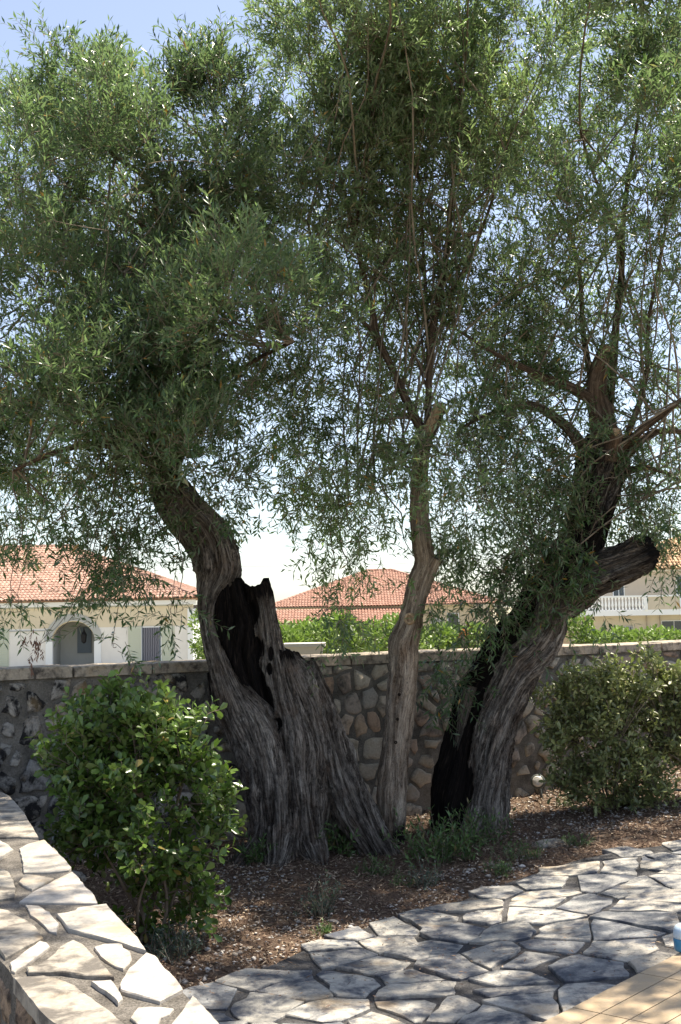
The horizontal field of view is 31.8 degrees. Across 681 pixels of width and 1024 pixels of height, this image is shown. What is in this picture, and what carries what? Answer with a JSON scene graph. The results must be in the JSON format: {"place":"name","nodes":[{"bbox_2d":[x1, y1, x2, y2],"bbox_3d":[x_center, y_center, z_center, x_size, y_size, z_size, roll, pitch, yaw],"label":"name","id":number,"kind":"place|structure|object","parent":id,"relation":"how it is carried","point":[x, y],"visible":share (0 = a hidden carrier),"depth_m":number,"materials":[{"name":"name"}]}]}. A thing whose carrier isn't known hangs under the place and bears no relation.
{"place":"outdoors","nodes":[
{"label":"outdoors","id":0,"kind":"place"},
{"bbox_2d":[0,544,200,666],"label":"white house","id":1,"kind":"structure","parent":0,"point":[78,647],"depth_m":66.64,"materials":[{"name":"paint"}]},
{"bbox_2d":[77,627,90,652],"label":"porch window","id":2,"kind":"structure","parent":1,"relation":"in","point":[86,647],"depth_m":68.43,"materials":[{"name":"grey glass"}]},
{"bbox_2d":[141,626,161,660],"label":"window","id":3,"kind":"structure","parent":1,"relation":"in","point":[150,645],"depth_m":66.47,"materials":[{"name":"grey metal"}]},
{"bbox_2d":[0,0,680,610],"label":"sky","id":4,"kind":"structure","parent":0,"point":[265,557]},
{"bbox_2d":[65,765,680,989],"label":"soil bed","id":5,"kind":"object","parent":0,"point":[255,944],"visible":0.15,"depth_m":7.63,"materials":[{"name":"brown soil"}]},
{"bbox_2d":[72,870,86,881],"bbox_3d":[-1.760,2.396,7.836,0.202,0.074,0.164,-1,-5,0],"label":"rock","id":6,"kind":"object","parent":5,"relation":"on","point":[81,875],"visible":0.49,"depth_m":7.80,"materials":[{"name":"stone"}]},
{"bbox_2d":[24,667,248,948],"bbox_3d":[-1.117,1.633,6.428,1.252,1.575,0.992,-1,-5,0],"label":"bush","id":7,"kind":"object","parent":5,"relation":"on","point":[105,759],"visible":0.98,"depth_m":6.35,"materials":[{"name":"green plant"}]},
{"bbox_2d":[144,920,205,963],"bbox_3d":[-0.904,2.189,6.102,0.448,0.182,0.392,-1,-5,0],"label":"weed","id":8,"kind":"object","parent":5,"relation":"on","point":[162,948],"visible":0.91,"depth_m":6.09,"materials":[{"name":"green plant"}]},
{"bbox_2d":[0,1,400,867],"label":"olive tree","id":9,"kind":"object","parent":5,"relation":"on","point":[156,327],"visible":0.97,"depth_m":8.32,"materials":[{"name":"green plant"}]},
{"bbox_2d":[219,838,254,863],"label":"weed","id":10,"kind":"object","parent":5,"relation":"on","point":[233,859],"visible":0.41,"depth_m":8.38,"materials":[{"name":"green plant"}]},
{"bbox_2d":[237,832,291,865],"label":"olive suckers","id":11,"kind":"object","parent":5,"relation":"on","point":[257,854],"visible":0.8,"depth_m":8.26,"materials":[{"name":"green plant"}]},
{"bbox_2d":[293,869,342,919],"bbox_3d":[-0.111,2.195,6.883,0.264,0.300,0.353,-3,-5,23],"label":"weed","id":12,"kind":"object","parent":5,"relation":"on","point":[322,908],"visible":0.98,"depth_m":6.85,"materials":[{"name":"green plant"}]},
{"bbox_2d":[310,918,333,937],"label":"weed","id":13,"kind":"object","parent":5,"relation":"on","point":[324,930],"visible":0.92,"depth_m":6.47,"materials":[{"name":"green plant"}]},
{"bbox_2d":[315,814,360,856],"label":"olive suckers","id":14,"kind":"object","parent":5,"relation":"on","point":[334,839],"visible":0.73,"depth_m":8.51,"materials":[{"name":"green plant"}]},
{"bbox_2d":[354,851,394,876],"bbox_3d":[0.229,2.334,7.906,0.288,0.164,0.270,-1,-5,0],"label":"weed","id":15,"kind":"object","parent":5,"relation":"on","point":[372,870],"visible":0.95,"depth_m":7.90,"materials":[{"name":"green plant"}]},
{"bbox_2d":[388,869,416,887],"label":"weed","id":16,"kind":"object","parent":5,"relation":"on","point":[397,882],"visible":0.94,"depth_m":7.49,"materials":[{"name":"green plant"}]},
{"bbox_2d":[180,0,638,844],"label":"olive tree","id":17,"kind":"object","parent":5,"relation":"on","point":[396,100],"visible":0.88,"depth_m":9.01,"materials":[{"name":"green plant"}]},
{"bbox_2d":[407,853,441,891],"bbox_3d":[0.523,2.234,7.410,0.229,0.219,0.294,-1,-5,0],"label":"weed","id":18,"kind":"object","parent":5,"relation":"on","point":[426,882],"visible":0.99,"depth_m":7.45,"materials":[{"name":"green plant"}]},
{"bbox_2d":[378,804,482,870],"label":"olive suckers","id":19,"kind":"object","parent":5,"relation":"on","point":[436,846],"visible":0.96,"depth_m":8.15,"materials":[{"name":"green plant"}]},
{"bbox_2d":[450,798,515,847],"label":"olive suckers","id":20,"kind":"object","parent":5,"relation":"on","point":[472,831],"visible":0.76,"depth_m":8.62,"materials":[{"name":"green plant"}]},
{"bbox_2d":[482,856,513,877],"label":"weed","id":21,"kind":"object","parent":5,"relation":"on","point":[503,868],"visible":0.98,"depth_m":7.50,"materials":[{"name":"green plant"}]},
{"bbox_2d":[484,838,547,864],"bbox_3d":[1.197,2.268,7.962,0.423,0.220,0.429,0,-5,-17],"label":"weed","id":22,"kind":"object","parent":5,"relation":"on","point":[520,849],"visible":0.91,"depth_m":7.92,"materials":[{"name":"green plant"}]},
{"bbox_2d":[530,774,544,798],"bbox_3d":[1.692,2.382,10.263,0.127,0.262,0.121,-1,-5,0],"label":"garden spotlight","id":23,"kind":"object","parent":5,"relation":"on","point":[535,783],"visible":0.84,"depth_m":10.23,"materials":[{"name":"grey"}]},
{"bbox_2d":[401,0,680,838],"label":"olive tree","id":24,"kind":"object","parent":5,"relation":"on","point":[579,568],"visible":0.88,"depth_m":9.09,"materials":[{"name":"green plant"}]},
{"bbox_2d":[531,838,572,847],"bbox_3d":[1.475,2.291,8.284,0.315,0.050,0.202,-1,-5,0],"label":"rock","id":25,"kind":"object","parent":5,"relation":"on","point":[552,841],"visible":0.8,"depth_m":8.24,"materials":[{"name":"grey stone"}]},
{"bbox_2d":[555,794,573,808],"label":"weed","id":26,"kind":"object","parent":5,"relation":"on","point":[564,803],"visible":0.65,"depth_m":9.70,"materials":[{"name":"green plant"}]},
{"bbox_2d":[561,833,595,847],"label":"weed","id":27,"kind":"object","parent":5,"relation":"on","point":[567,841],"visible":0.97,"depth_m":8.18,"materials":[{"name":"green plant"}]},
{"bbox_2d":[529,635,680,816],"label":"bush","id":28,"kind":"object","parent":5,"relation":"on","point":[610,704],"visible":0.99,"depth_m":9.31,"materials":[{"name":"green plant"}]},
{"bbox_2d":[275,568,496,652],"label":"cream house","id":29,"kind":"structure","parent":0,"point":[301,606],"depth_m":92.92,"materials":[{"name":"paint"}]},
{"bbox_2d":[447,613,458,625],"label":"window","id":30,"kind":"structure","parent":29,"relation":"in","point":[447,613],"depth_m":92.85,"materials":[{"name":"grey glass"}]},
{"bbox_2d":[183,836,680,1023],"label":"paved path","id":31,"kind":"structure","parent":0,"point":[583,917],"depth_m":5.75,"materials":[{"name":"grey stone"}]},
{"bbox_2d":[0,792,218,1023],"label":"stone parapet","id":32,"kind":"structure","parent":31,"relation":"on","point":[72,951],"depth_m":3.37,"materials":[{"name":"beige stone"}]},
{"bbox_2d":[563,619,571,643],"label":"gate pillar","id":33,"kind":"structure","parent":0,"point":[565,640],"depth_m":19.89,"materials":[{"name":"beige stone"}]},
{"bbox_2d":[572,537,680,642],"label":"two storey house","id":34,"kind":"structure","parent":0,"point":[630,600],"depth_m":71.24,"materials":[{"name":"beige paint"}]},
{"bbox_2d":[613,586,624,597],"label":"window","id":35,"kind":"structure","parent":34,"relation":"in","point":[618,592],"depth_m":72.90,"materials":[{"name":"white glass"}]},
{"bbox_2d":[661,620,680,630],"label":"window","id":36,"kind":"structure","parent":34,"relation":"in","point":[676,623],"depth_m":71.14,"materials":[{"name":"white glass"}]},
{"label":"ground","id":37,"kind":"structure","parent":0,"visible":0},
{"bbox_2d":[187,608,205,659],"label":"shrub","id":38,"kind":"object","parent":37,"relation":"on","point":[197,646],"visible":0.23,"depth_m":30.38,"materials":[{"name":"green plant"}]},
{"bbox_2d":[284,642,325,653],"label":"wall","id":39,"kind":"structure","parent":37,"relation":"on","point":[306,648],"depth_m":12.23,"materials":[{"name":"beige paint"}]},
{"bbox_2d":[0,640,680,861],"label":"stone wall","id":40,"kind":"structure","parent":37,"relation":"on","point":[358,692],"depth_m":9.69,"materials":[{"name":"grey stone"}]},
{"bbox_2d":[278,609,428,653],"bbox_3d":[0.068,2.959,15.669,2.355,3.407,2.153,-1,-5,0],"label":"hedge","id":41,"kind":"object","parent":37,"relation":"on","point":[304,631],"visible":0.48,"depth_m":15.42,"materials":[{"name":"green plant"}]},
{"bbox_2d":[418,621,495,649],"bbox_3d":[1.567,3.010,15.461,1.244,3.232,1.645,-5,-6,36],"label":"hedge","id":42,"kind":"object","parent":37,"relation":"on","point":[443,640],"visible":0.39,"depth_m":15.41,"materials":[{"name":"green plant"}]},
{"bbox_2d":[541,952,680,1023],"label":"tiled terrace","id":43,"kind":"structure","parent":37,"relation":"on","point":[651,995],"depth_m":4.86,"materials":[{"name":"brown tile"}]},
{"bbox_2d":[673,923,680,951],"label":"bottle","id":44,"kind":"object","parent":43,"relation":"on","point":[677,937],"visible":1,"depth_m":5.45,"materials":[{"name":"blue plastic"}]},
{"bbox_2d":[565,610,680,643],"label":"hedge","id":45,"kind":"object","parent":37,"relation":"on","point":[626,634],"visible":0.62,"depth_m":15.31,"materials":[{"name":"green plant"}]}
]}

